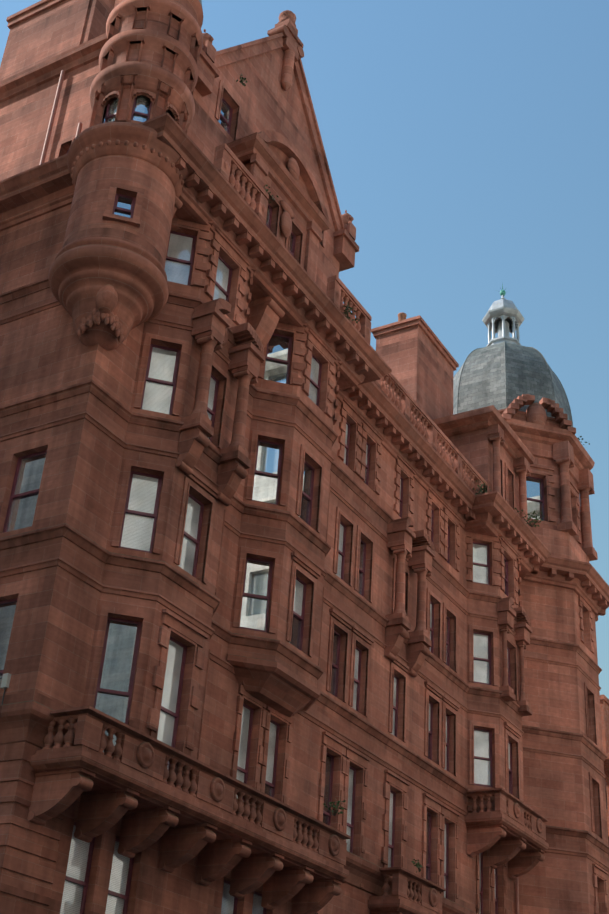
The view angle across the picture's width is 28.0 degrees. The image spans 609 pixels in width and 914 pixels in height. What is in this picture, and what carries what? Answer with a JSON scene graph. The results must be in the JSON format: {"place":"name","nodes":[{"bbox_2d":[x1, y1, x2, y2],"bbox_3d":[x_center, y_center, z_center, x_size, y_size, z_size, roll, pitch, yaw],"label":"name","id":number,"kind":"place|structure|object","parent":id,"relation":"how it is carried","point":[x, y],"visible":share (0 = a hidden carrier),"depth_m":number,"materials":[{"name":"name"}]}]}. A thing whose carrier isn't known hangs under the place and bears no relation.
{"place":"outdoors","nodes":[
{"label":"outdoors","id":0,"kind":"place"},
{"bbox_2d":[0,0,608,698],"label":"sky","id":1,"kind":"structure","parent":0,"point":[466,142],"materials":[{"name":"blue"}]},
{"label":"ground","id":2,"kind":"structure","parent":0,"visible":0},
{"bbox_2d":[0,0,608,913],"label":"building facade","id":3,"kind":"structure","parent":2,"relation":"on","point":[94,302],"depth_m":34.03,"materials":[{"name":"brown stone"}]},
{"bbox_2d":[0,98,544,913],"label":"window frames","id":4,"kind":"structure","parent":3,"relation":"attached to","point":[138,632],"depth_m":33.31,"materials":[{"name":"red paint"}]},
{"bbox_2d":[39,70,518,913],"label":"downpipe","id":5,"kind":"object","parent":3,"relation":"attached to","point":[49,130],"visible":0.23,"depth_m":35.49,"materials":[{"name":"metal"}]},
{"bbox_2d":[60,233,509,913],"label":"window blinds","id":6,"kind":"object","parent":3,"relation":"on","point":[138,529],"visible":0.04,"depth_m":30.89,"materials":[{"name":"white fabric"}]},
{"bbox_2d":[0,95,608,913],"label":"dark window glass","id":7,"kind":"object","parent":3,"relation":"attached to","point":[116,671],"visible":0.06,"depth_m":32.59,"materials":[{"name":"black glass"}]},
{"bbox_2d":[199,0,572,426],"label":"slate dome roofs","id":8,"kind":"structure","parent":3,"relation":"on","point":[502,375],"depth_m":58.12,"materials":[{"name":"grey stone"}]},
{"bbox_2d":[482,295,523,346],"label":"cupola","id":9,"kind":"object","parent":8,"relation":"on","point":[503,318],"visible":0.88,"depth_m":62.33,"materials":[{"name":"white paint"}]},
{"bbox_2d":[496,282,505,295],"bbox_3d":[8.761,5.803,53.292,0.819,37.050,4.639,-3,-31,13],"label":"finial","id":10,"kind":"object","parent":9,"relation":"on","point":[502,292],"visible":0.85,"depth_m":63.74,"materials":[{"name":"green metal"}]},
{"bbox_2d":[398,312,406,320],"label":"chimney pots","id":11,"kind":"object","parent":3,"relation":"on","point":[401,315],"visible":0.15,"depth_m":53.58,"materials":[{"name":"ceramic"}]},
{"bbox_2d":[236,73,589,872],"bbox_3d":[4.755,2.717,44.308,3.823,24.890,30.861,-13,-35,28],"label":"buddleia","id":12,"kind":"object","parent":3,"relation":"on","point":[536,519],"depth_m":38.31,"materials":[{"name":"green plant"}]},
{"bbox_2d":[600,694,608,836],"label":"neighbouring building","id":13,"kind":"structure","parent":2,"relation":"on","point":[604,703],"depth_m":62.04,"materials":[{"name":"orange stone"}]},
{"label":"street lamp bracket","id":14,"kind":"object","parent":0,"visible":0},
{"bbox_2d":[0,673,10,688],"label":"street lamp lens","id":15,"kind":"object","parent":14,"relation":"attached to","point":[6,678],"visible":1,"depth_m":25.58,"materials":[{"name":"white glass"}]}
]}

